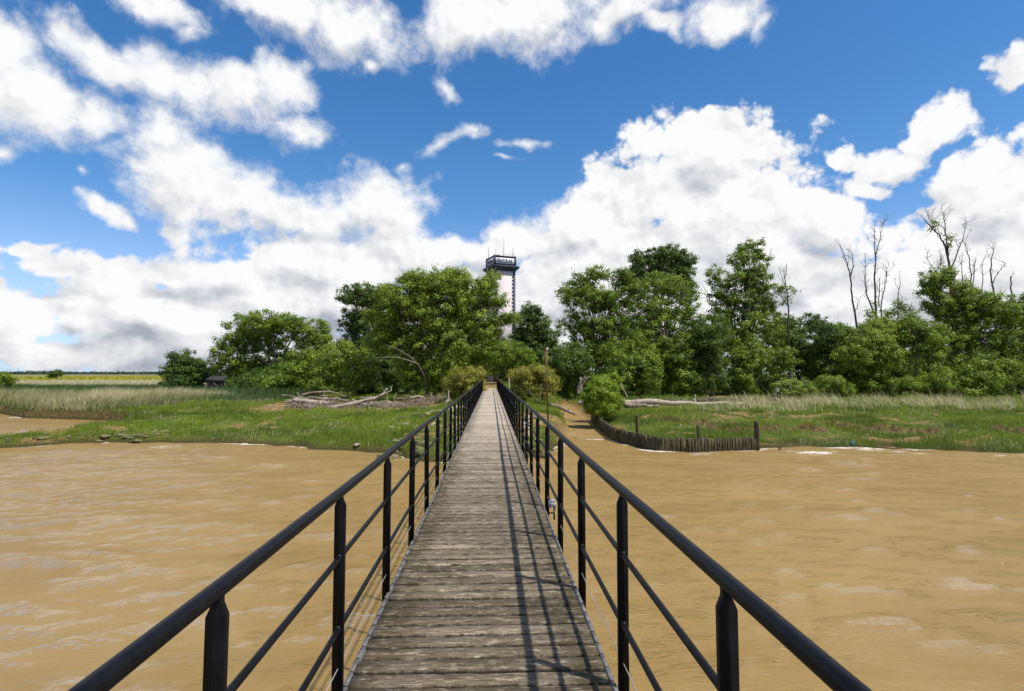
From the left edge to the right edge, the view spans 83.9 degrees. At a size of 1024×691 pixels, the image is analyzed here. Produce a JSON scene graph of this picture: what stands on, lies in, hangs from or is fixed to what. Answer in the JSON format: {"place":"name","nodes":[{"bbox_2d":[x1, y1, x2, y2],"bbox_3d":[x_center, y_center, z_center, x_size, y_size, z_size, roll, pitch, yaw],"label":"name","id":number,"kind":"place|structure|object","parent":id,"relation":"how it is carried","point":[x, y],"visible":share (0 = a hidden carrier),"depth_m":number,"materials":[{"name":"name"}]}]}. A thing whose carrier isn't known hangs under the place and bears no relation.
{"place":"outdoors","nodes":[
{"label":"outdoors","id":0,"kind":"place"},
{"bbox_2d":[0,414,1023,690],"bbox_3d":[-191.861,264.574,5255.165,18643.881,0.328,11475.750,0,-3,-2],"label":"river water","id":1,"kind":"structure","parent":0,"point":[884,570],"depth_m":15.01,"materials":[{"name":"brown liquid"}]},
{"bbox_2d":[132,439,141,442],"bbox_3d":[-25.441,6.481,38.638,0.695,0.314,0.679,1,-3,-17],"label":"rock","id":2,"kind":"object","parent":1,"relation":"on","point":[137,441],"visible":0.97,"depth_m":38.43,"materials":[{"name":"stone"}]},
{"bbox_2d":[0,374,1023,461],"bbox_3d":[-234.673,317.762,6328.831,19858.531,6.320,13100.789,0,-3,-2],"label":"ground","id":3,"kind":"structure","parent":0,"point":[579,424],"depth_m":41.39,"materials":[{"name":"green plant"}]},
{"bbox_2d":[0,369,18,387],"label":"field bush","id":4,"kind":"object","parent":3,"relation":"on","point":[7,379],"visible":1,"depth_m":75.26,"materials":[{"name":"green plant"}]},
{"bbox_2d":[46,369,66,378],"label":"field bush","id":5,"kind":"object","parent":3,"relation":"on","point":[54,373],"visible":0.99,"depth_m":183.79,"materials":[{"name":"green plant"}]},
{"bbox_2d":[13,375,163,380],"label":"yellow crop","id":6,"kind":"object","parent":3,"relation":"on","point":[75,378],"visible":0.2,"depth_m":272.53,"materials":[{"name":"yellow plant"}]},
{"bbox_2d":[99,434,109,437],"bbox_3d":[-28.209,6.282,39.430,0.939,0.286,0.619,-2,-4,38],"label":"rock","id":7,"kind":"object","parent":3,"relation":"on","point":[104,436],"visible":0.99,"depth_m":39.16,"materials":[{"name":"stone"}]},
{"bbox_2d":[0,370,222,373],"bbox_3d":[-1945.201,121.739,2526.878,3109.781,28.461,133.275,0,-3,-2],"label":"skyline trees","id":8,"kind":"object","parent":3,"relation":"on","point":[68,372],"visible":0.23,"depth_m":2485.04,"materials":[{"name":"green plant"}]},
{"bbox_2d":[113,433,126,436],"bbox_3d":[-27.480,6.287,39.944,0.740,0.269,0.650,-1,-3,26],"label":"rock","id":9,"kind":"object","parent":3,"relation":"on","point":[119,434],"visible":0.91,"depth_m":39.76,"materials":[{"name":"stone"}]},
{"bbox_2d":[0,382,314,410],"bbox_3d":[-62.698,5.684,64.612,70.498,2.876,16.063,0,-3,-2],"label":"dry reeds","id":10,"kind":"object","parent":3,"relation":"on","point":[107,394],"visible":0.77,"depth_m":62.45,"materials":[{"name":"beige plant"}]},
{"bbox_2d":[14,379,336,389],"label":"dry reeds","id":11,"kind":"object","parent":3,"relation":"on","point":[93,382],"visible":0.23,"depth_m":139.25,"materials":[{"name":"beige plant"}]},
{"bbox_2d":[155,347,215,387],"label":"broadleaf tree","id":12,"kind":"object","parent":3,"relation":"on","point":[185,369],"visible":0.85,"depth_m":88.85,"materials":[{"name":"green plant"}]},
{"bbox_2d":[205,376,227,388],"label":"wooden hut","id":13,"kind":"object","parent":3,"relation":"on","point":[214,381],"visible":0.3,"depth_m":83.75,"materials":[{"name":"grey wood"}]},
{"bbox_2d":[221,366,270,390],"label":"shrub","id":14,"kind":"object","parent":3,"relation":"on","point":[243,381],"visible":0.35,"depth_m":81.42,"materials":[{"name":"green plant"}]},
{"bbox_2d":[207,307,339,383],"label":"broadleaf tree","id":15,"kind":"object","parent":3,"relation":"on","point":[255,339],"visible":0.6,"depth_m":87.83,"materials":[{"name":"green plant"}]},
{"bbox_2d":[251,345,333,396],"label":"shrub","id":16,"kind":"object","parent":3,"relation":"on","point":[290,374],"visible":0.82,"depth_m":75.75,"materials":[{"name":"green plant"}]},
{"bbox_2d":[307,338,382,398],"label":"broadleaf tree","id":17,"kind":"object","parent":3,"relation":"on","point":[339,372],"visible":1,"depth_m":70.10,"materials":[{"name":"green plant"}]},
{"bbox_2d":[329,388,387,408],"bbox_3d":[-15.417,5.434,56.783,6.068,2.406,0.558,0,-3,-2],"label":"driftwood log","id":18,"kind":"object","parent":3,"relation":"on","point":[358,402],"visible":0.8,"depth_m":56.63,"materials":[{"name":"brown wood"}]},
{"bbox_2d":[329,280,401,368],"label":"broadleaf tree","id":19,"kind":"object","parent":3,"relation":"on","point":[358,297],"visible":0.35,"depth_m":99.75,"materials":[{"name":"green plant"}]},
{"bbox_2d":[282,392,451,409],"bbox_3d":[-14.962,5.963,58.738,18.598,2.268,8.107,0,-3,-2],"label":"driftwood debris","id":20,"kind":"object","parent":3,"relation":"on","point":[413,401],"visible":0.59,"depth_m":57.01,"materials":[{"name":"grey wood"}]},
{"bbox_2d":[292,398,327,404],"bbox_3d":[-20.679,5.751,58.479,3.707,0.777,0.688,0,-3,-2],"label":"driftwood log","id":21,"kind":"object","parent":20,"relation":"on","point":[295,400],"visible":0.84,"depth_m":58.38,"materials":[{"name":"brown wood"}]},
{"bbox_2d":[300,389,345,396],"bbox_3d":[-20.255,5.115,61.025,4.833,0.905,1.222,0,-3,-2],"label":"driftwood log","id":22,"kind":"object","parent":20,"relation":"on","point":[313,392],"visible":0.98,"depth_m":61.03,"materials":[{"name":"grey wood"}]},
{"bbox_2d":[300,392,348,401],"bbox_3d":[-19.837,5.386,60.205,5.215,1.120,0.502,0,-3,-2],"label":"driftwood log","id":23,"kind":"object","parent":20,"relation":"on","point":[326,399],"visible":0.84,"depth_m":60.08,"materials":[{"name":"grey wood"}]},
{"bbox_2d":[409,395,424,398],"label":"driftwood log","id":24,"kind":"object","parent":20,"relation":"on","point":[415,397],"visible":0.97,"depth_m":59.37,"materials":[{"name":"brown wood"}]},
{"bbox_2d":[348,347,424,395],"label":"broadleaf tree","id":25,"kind":"object","parent":3,"relation":"on","point":[386,377],"visible":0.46,"depth_m":81.36,"materials":[{"name":"green plant"}]},
{"bbox_2d":[415,446,423,455],"bbox_3d":[-5.093,5.859,31.642,0.811,0.590,0.742,1,-3,-25],"label":"rock","id":26,"kind":"object","parent":3,"relation":"on","point":[419,450],"visible":0.51,"depth_m":31.35,"materials":[{"name":"stone"}]},
{"bbox_2d":[415,440,423,445],"bbox_3d":[-5.224,5.769,33.049,1.286,0.622,0.672,2,-3,-30],"label":"rock","id":27,"kind":"object","parent":3,"relation":"on","point":[419,442],"visible":0.28,"depth_m":32.69,"materials":[{"name":"stone"}]},
{"bbox_2d":[356,261,527,396],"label":"willow tree","id":28,"kind":"object","parent":3,"relation":"on","point":[471,331],"visible":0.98,"depth_m":66.35,"materials":[{"name":"green plant"}]},
{"bbox_2d":[444,391,451,403],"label":"driftwood log","id":29,"kind":"object","parent":3,"relation":"on","point":[448,400],"visible":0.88,"depth_m":51.52,"materials":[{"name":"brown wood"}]},
{"bbox_2d":[440,364,488,400],"bbox_3d":[-4.632,3.639,55.868,4.608,3.767,4.402,2,-4,-36],"label":"tamarisk bush","id":30,"kind":"object","parent":3,"relation":"on","point":[458,383],"visible":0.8,"depth_m":55.09,"materials":[{"name":"green plant"}]},
{"bbox_2d":[68,379,871,690],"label":"railing","id":31,"kind":"object","parent":3,"relation":"on","point":[482,591],"visible":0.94,"depth_m":3.63,"materials":[{"name":"metal"}]},
{"bbox_2d":[548,497,555,519],"bbox_3d":[0.499,2.036,7.115,0.092,0.276,0.116,0,-3,-2],"label":"utility box","id":32,"kind":"object","parent":31,"relation":"attached to","point":[552,502],"visible":0.87,"depth_m":7.08,"materials":[{"name":"grey plastic"}]},
{"bbox_2d":[457,341,516,377],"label":"broadleaf tree","id":33,"kind":"object","parent":3,"relation":"on","point":[506,355],"visible":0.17,"depth_m":87.03,"materials":[{"name":"green plant"}]},
{"bbox_2d":[482,247,519,381],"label":"lighthouse tower","id":34,"kind":"structure","parent":3,"relation":"on","point":[506,265],"depth_m":118.75,"materials":[{"name":"grey stone"}]},
{"bbox_2d":[12,384,1023,450],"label":"reed fringe","id":35,"kind":"object","parent":3,"relation":"on","point":[821,400],"visible":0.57,"depth_m":53.89,"materials":[{"name":"green plant"}]},
{"bbox_2d":[494,336,550,381],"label":"broadleaf tree","id":36,"kind":"object","parent":3,"relation":"on","point":[525,359],"visible":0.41,"depth_m":94.38,"materials":[{"name":"green plant"}]},
{"bbox_2d":[524,440,535,450],"bbox_3d":[0.821,5.794,32.649,1.294,0.645,1.272,-25,-22,36],"label":"rock","id":37,"kind":"object","parent":3,"relation":"on","point":[534,444],"visible":0.24,"depth_m":32.22,"materials":[{"name":"stone"}]},
{"bbox_2d":[505,362,562,403],"bbox_3d":[1.982,3.615,53.262,5.748,4.196,4.392,0,-3,-2],"label":"tamarisk bush","id":38,"kind":"object","parent":3,"relation":"on","point":[526,382],"visible":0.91,"depth_m":52.36,"materials":[{"name":"green plant"}]},
{"bbox_2d":[506,300,562,364],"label":"broadleaf tree","id":39,"kind":"object","parent":3,"relation":"on","point":[535,332],"visible":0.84,"depth_m":98.96,"materials":[{"name":"green plant"}]},
{"bbox_2d":[545,347,548,421],"bbox_3d":[2.528,3.047,41.021,0.252,5.826,0.119,0,-3,-2],"label":"marker pole","id":40,"kind":"object","parent":3,"relation":"on","point":[546,348],"visible":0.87,"depth_m":40.99,"materials":[{"name":"wood"}]},
{"bbox_2d":[549,403,575,414],"bbox_3d":[4.754,6.011,54.041,2.560,1.171,0.468,0,-3,-2],"label":"driftwood log","id":41,"kind":"object","parent":3,"relation":"on","point":[568,410],"visible":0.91,"depth_m":53.87,"materials":[{"name":"beige wood"}]},
{"bbox_2d":[544,341,601,397],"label":"broadleaf tree","id":42,"kind":"object","parent":3,"relation":"on","point":[571,363],"visible":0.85,"depth_m":72.12,"materials":[{"name":"green plant"}]},
{"bbox_2d":[226,352,966,391],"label":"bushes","id":43,"kind":"object","parent":3,"relation":"on","point":[764,374],"visible":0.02,"depth_m":104.89,"materials":[{"name":"green plant"}]},
{"bbox_2d":[553,262,650,379],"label":"broadleaf tree","id":44,"kind":"object","parent":3,"relation":"on","point":[607,326],"visible":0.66,"depth_m":85.71,"materials":[{"name":"green plant"}]},
{"bbox_2d":[580,374,625,418],"bbox_3d":[7.386,4.597,47.159,3.645,4.446,3.402,2,-3,-35],"label":"round bush","id":45,"kind":"object","parent":3,"relation":"on","point":[599,396],"visible":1,"depth_m":46.41,"materials":[{"name":"green plant"}]},
{"bbox_2d":[597,370,625,391],"bbox_3d":[8.612,4.245,51.327,2.980,3.984,2.744,-3,-4,44],"label":"round bush","id":46,"kind":"object","parent":3,"relation":"on","point":[613,377],"visible":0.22,"depth_m":50.85,"materials":[{"name":"green plant"}]},
{"bbox_2d":[597,329,673,395],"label":"broadleaf tree","id":47,"kind":"object","parent":3,"relation":"on","point":[637,354],"visible":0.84,"depth_m":75.42,"materials":[{"name":"green plant"}]},
{"bbox_2d":[623,400,660,407],"bbox_3d":[12.967,5.818,56.055,4.294,0.873,1.102,0,-3,-2],"label":"driftwood log","id":48,"kind":"object","parent":3,"relation":"on","point":[632,405],"visible":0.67,"depth_m":55.64,"materials":[{"name":"grey wood"}]},
{"bbox_2d":[616,242,700,391],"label":"broadleaf tree","id":49,"kind":"object","parent":3,"relation":"on","point":[662,261],"visible":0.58,"depth_m":98.63,"materials":[{"name":"green plant"}]},
{"bbox_2d":[614,270,709,395],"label":"broadleaf tree","id":50,"kind":"object","parent":3,"relation":"on","point":[655,315],"visible":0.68,"depth_m":80.09,"materials":[{"name":"green plant"}]},
{"bbox_2d":[591,415,759,452],"bbox_3d":[8.633,6.253,42.029,5.828,2.964,18.543,1,-3,-25],"label":"stake fence","id":51,"kind":"object","parent":3,"relation":"on","point":[656,443],"visible":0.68,"depth_m":34.78,"materials":[{"name":"brown wood"}]},
{"bbox_2d":[652,337,706,396],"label":"broadleaf tree","id":52,"kind":"object","parent":3,"relation":"on","point":[680,379],"visible":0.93,"depth_m":76.81,"materials":[{"name":"green plant"}]},
{"bbox_2d":[622,399,741,405],"bbox_3d":[17.144,5.785,57.494,12.690,0.880,0.934,0,-3,-2],"label":"driftwood log","id":53,"kind":"object","parent":3,"relation":"on","point":[654,401],"visible":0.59,"depth_m":57.24,"materials":[{"name":"brown wood"}]},
{"bbox_2d":[627,391,780,401],"bbox_3d":[20.553,6.066,62.578,19.101,2.065,1.762,0,-3,-2],"label":"driftwood debris","id":54,"kind":"object","parent":3,"relation":"on","point":[709,398],"visible":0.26,"depth_m":62.55,"materials":[{"name":"grey wood"}]},
{"bbox_2d":[678,313,743,396],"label":"broadleaf tree","id":55,"kind":"object","parent":3,"relation":"on","point":[706,361],"visible":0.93,"depth_m":77.73,"materials":[{"name":"green plant"}]},
{"bbox_2d":[701,237,792,389],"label":"broadleaf tree","id":56,"kind":"object","parent":3,"relation":"on","point":[764,309],"visible":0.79,"depth_m":84.84,"materials":[{"name":"green plant"}]},
{"bbox_2d":[719,333,805,394],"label":"broadleaf tree","id":57,"kind":"object","parent":3,"relation":"on","point":[748,361],"visible":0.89,"depth_m":79.85,"materials":[{"name":"green plant"}]},
{"bbox_2d":[747,394,782,403],"bbox_3d":[26.818,5.822,60.825,4.536,1.298,0.429,0,-3,-2],"label":"driftwood log","id":58,"kind":"object","parent":3,"relation":"on","point":[764,401],"visible":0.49,"depth_m":60.73,"materials":[{"name":"grey wood"}]},
{"bbox_2d":[773,264,800,378],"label":"dead tree","id":59,"kind":"object","parent":3,"relation":"on","point":[787,299],"visible":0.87,"depth_m":83.91,"materials":[{"name":"grey plant"}]},
{"bbox_2d":[768,377,819,399],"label":"flowering shrub","id":60,"kind":"object","parent":3,"relation":"on","point":[783,387],"visible":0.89,"depth_m":68.02,"materials":[{"name":"green plant"}]},
{"bbox_2d":[770,312,830,382],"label":"broadleaf tree","id":61,"kind":"object","parent":3,"relation":"on","point":[798,338],"visible":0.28,"depth_m":87.73,"materials":[{"name":"green plant"}]},
{"bbox_2d":[797,322,856,382],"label":"broadleaf tree","id":62,"kind":"object","parent":3,"relation":"on","point":[804,368],"visible":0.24,"depth_m":86.23,"materials":[{"name":"green plant"}]},
{"bbox_2d":[810,374,858,397],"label":"round bush","id":63,"kind":"object","parent":3,"relation":"on","point":[835,384],"visible":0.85,"depth_m":74.21,"materials":[{"name":"green plant"}]},
{"bbox_2d":[805,320,864,382],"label":"broadleaf tree","id":64,"kind":"object","parent":3,"relation":"on","point":[827,349],"visible":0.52,"depth_m":83.68,"materials":[{"name":"green plant"}]},
{"bbox_2d":[834,238,863,333],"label":"dead tree","id":65,"kind":"object","parent":3,"relation":"on","point":[854,309],"visible":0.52,"depth_m":86.39,"materials":[{"name":"grey wood"}]},
{"bbox_2d":[825,312,918,381],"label":"broadleaf tree","id":66,"kind":"object","parent":3,"relation":"on","point":[874,347],"visible":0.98,"depth_m":77.89,"materials":[{"name":"green plant"}]},
{"bbox_2d":[861,214,896,319],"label":"dead tree","id":67,"kind":"object","parent":3,"relation":"on","point":[887,314],"visible":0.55,"depth_m":87.56,"materials":[{"name":"wood"}]},
{"bbox_2d":[847,371,932,396],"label":"bush","id":68,"kind":"object","parent":3,"relation":"on","point":[906,384],"visible":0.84,"depth_m":77.42,"materials":[{"name":"green plant"}]},
{"bbox_2d":[882,271,920,321],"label":"dead tree","id":69,"kind":"object","parent":3,"relation":"on","point":[901,308],"visible":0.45,"depth_m":87.54,"materials":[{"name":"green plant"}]},
{"bbox_2d":[909,325,923,380],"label":"dead tree","id":70,"kind":"object","parent":3,"relation":"on","point":[915,338],"visible":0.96,"depth_m":78.07,"materials":[{"name":"brown plant"}]},
{"bbox_2d":[890,310,956,378],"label":"broadleaf tree","id":71,"kind":"object","parent":3,"relation":"on","point":[931,346],"visible":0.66,"depth_m":80.51,"materials":[{"name":"green plant"}]},
{"bbox_2d":[917,202,976,327],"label":"dead tree","id":72,"kind":"object","parent":3,"relation":"on","point":[950,238],"visible":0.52,"depth_m":89.21,"materials":[{"name":"wood"}]},
{"bbox_2d":[952,228,977,309],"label":"dead tree","id":73,"kind":"object","parent":3,"relation":"on","point":[970,269],"visible":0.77,"depth_m":88.53,"materials":[{"name":"wood"}]},
{"bbox_2d":[912,266,1023,375],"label":"broadleaf tree","id":74,"kind":"object","parent":3,"relation":"on","point":[991,309],"visible":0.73,"depth_m":85.50,"materials":[{"name":"green plant"}]},
{"bbox_2d":[916,351,1023,397],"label":"bush","id":75,"kind":"object","parent":3,"relation":"on","point":[996,377],"visible":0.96,"depth_m":75.43,"materials":[{"name":"green plant"}]},
{"bbox_2d":[980,242,1006,325],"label":"dead tree","id":76,"kind":"object","parent":3,"relation":"on","point":[993,287],"visible":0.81,"depth_m":89.58,"materials":[{"name":"grey wood"}]},
{"bbox_2d":[1000,272,1015,333],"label":"dead tree","id":77,"kind":"object","parent":3,"relation":"on","point":[1010,290],"visible":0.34,"depth_m":87.40,"materials":[{"name":"wood"}]},
{"bbox_2d":[1016,291,1023,303],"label":"broadleaf tree","id":78,"kind":"object","parent":3,"relation":"on","point":[1021,298],"visible":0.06,"depth_m":102.37,"materials":[{"name":"green plant"}]},
{"bbox_2d":[0,0,1023,373],"label":"sky","id":79,"kind":"structure","parent":0,"point":[169,169],"materials":[{"name":"blue"}]}
]}

